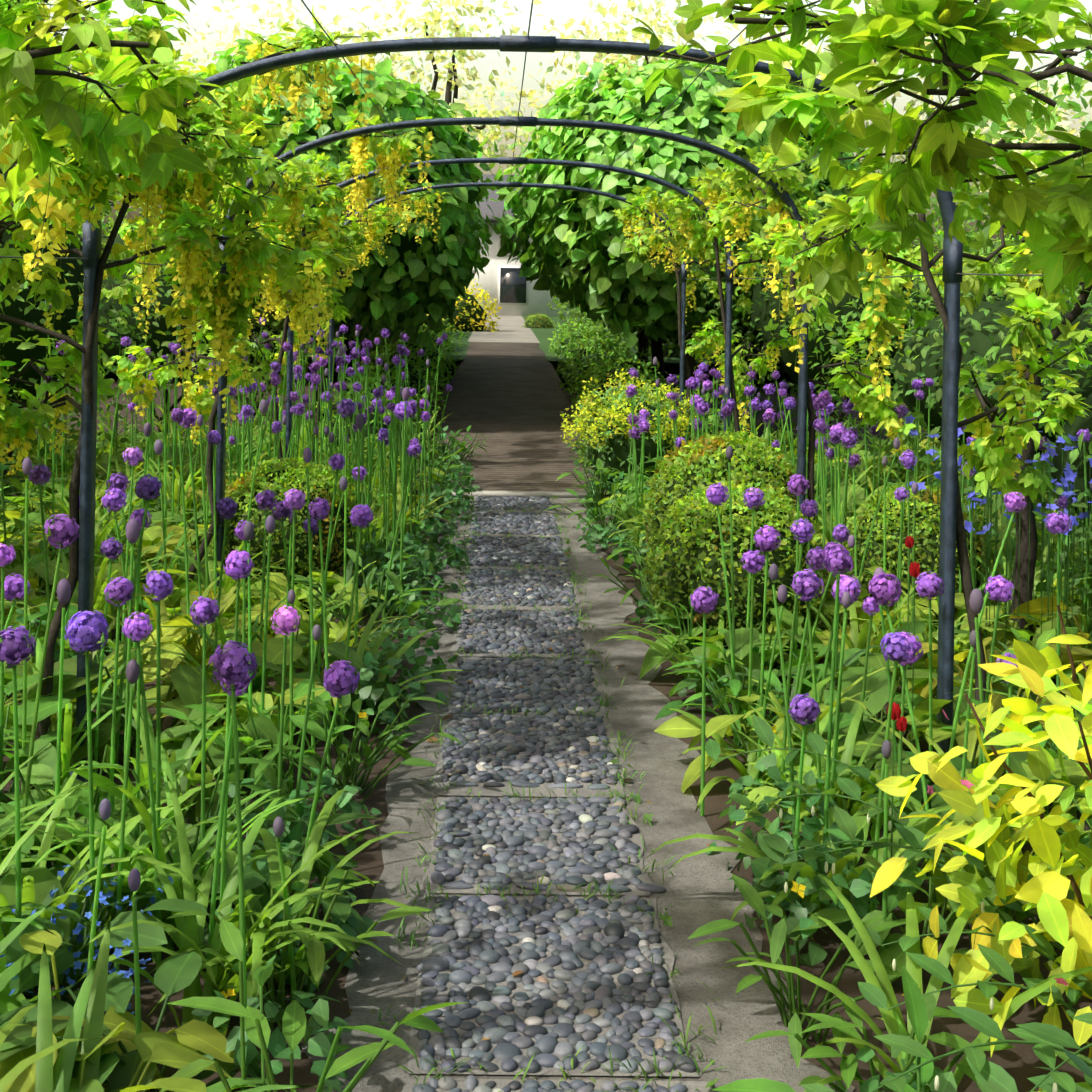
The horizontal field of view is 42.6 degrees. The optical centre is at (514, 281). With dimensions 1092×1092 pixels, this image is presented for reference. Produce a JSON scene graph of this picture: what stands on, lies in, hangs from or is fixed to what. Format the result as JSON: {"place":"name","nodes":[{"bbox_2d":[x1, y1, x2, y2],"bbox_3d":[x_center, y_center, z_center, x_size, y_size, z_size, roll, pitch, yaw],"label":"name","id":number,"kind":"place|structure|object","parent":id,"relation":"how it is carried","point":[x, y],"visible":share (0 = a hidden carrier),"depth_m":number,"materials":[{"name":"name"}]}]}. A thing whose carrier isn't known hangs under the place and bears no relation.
{"place":"outdoors","nodes":[
{"label":"outdoors","id":0,"kind":"place"},
{"bbox_2d":[468,315,539,342],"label":"gravel path","id":1,"kind":"structure","parent":0,"point":[510,328],"depth_m":31.71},
{"bbox_2d":[413,342,612,493],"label":"path","id":2,"kind":"structure","parent":0,"point":[510,402],"depth_m":14.61,"materials":[{"name":"stone"}]},
{"bbox_2d":[0,370,1091,1091],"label":"border soil","id":3,"kind":"structure","parent":0,"point":[1020,1064],"depth_m":3.72,"materials":[{"name":"brown soil"}]},
{"bbox_2d":[433,490,585,497],"bbox_3d":[-0.015,1.609,10.589,1.240,0.035,0.120,1,0,-1],"label":"threshold stone","id":4,"kind":"object","parent":3,"relation":"on","point":[499,493],"visible":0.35,"depth_m":10.53,"materials":[{"name":"grey stone"}]},
{"bbox_2d":[0,0,1088,789],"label":"pergola arches","id":5,"kind":"structure","parent":3,"relation":"on","point":[952,274],"depth_m":4.55,"materials":[{"name":"black metal"}]},
{"bbox_2d":[0,63,1091,649],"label":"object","id":6,"kind":"object","parent":3,"relation":"on","point":[980,341],"visible":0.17,"depth_m":9.48,"materials":[{"name":"green plant"}]},
{"bbox_2d":[0,0,1091,919],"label":"tree trunks","id":7,"kind":"object","parent":3,"relation":"in","point":[1020,558],"visible":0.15,"depth_m":4.60,"materials":[{"name":"brown plant"}]},
{"bbox_2d":[300,498,854,1091],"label":"stone paving","id":8,"kind":"structure","parent":3,"relation":"on","point":[698,892],"depth_m":3.77,"materials":[{"name":"grey stone"}]},
{"bbox_2d":[402,498,713,1091],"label":"pebbles","id":9,"kind":"object","parent":8,"relation":"on","point":[668,957],"visible":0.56,"depth_m":3.73,"materials":[{"name":"grey stone"}]},
{"bbox_2d":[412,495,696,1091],"bbox_3d":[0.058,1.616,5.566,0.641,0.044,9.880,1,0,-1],"label":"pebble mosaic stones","id":10,"kind":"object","parent":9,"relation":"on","point":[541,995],"visible":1,"depth_m":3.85,"materials":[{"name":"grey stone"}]},
{"bbox_2d":[15,0,1091,294],"label":"sky","id":11,"kind":"structure","parent":0,"point":[560,11],"materials":[{"name":"white"}]},
{"bbox_2d":[99,296,1068,382],"bbox_3d":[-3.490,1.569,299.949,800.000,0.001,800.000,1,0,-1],"label":"ground","id":12,"kind":"structure","parent":0,"point":[785,376],"depth_m":25.66,"materials":[{"name":"green plant"}]},
{"bbox_2d":[465,222,574,316],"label":"house walls","id":13,"kind":"structure","parent":12,"relation":"on","point":[537,301],"depth_m":47.97,"materials":[{"name":"white paint"}]},
{"bbox_2d":[475,174,525,222],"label":"house roof","id":14,"kind":"structure","parent":13,"relation":"on","point":[497,208],"depth_m":48.57,"materials":[{"name":"grey"}]},
{"bbox_2d":[500,225,526,302],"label":"house windows","id":15,"kind":"structure","parent":13,"relation":"in","point":[512,287],"depth_m":47.90,"materials":[{"name":"black glass"}]},
{"bbox_2d":[0,1,1091,1091],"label":"flowering plants","id":16,"kind":"object","parent":12,"relation":"on","point":[552,259],"depth_m":7.08,"materials":[{"name":"green plant"}]},
{"bbox_2d":[0,0,1091,1091],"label":"foliage","id":17,"kind":"object","parent":12,"relation":"on","point":[981,825],"visible":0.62,"depth_m":4.34,"materials":[{"name":"green plant"}]},
{"bbox_2d":[300,309,915,366],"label":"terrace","id":18,"kind":"structure","parent":0,"point":[542,335],"depth_m":25.71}
]}

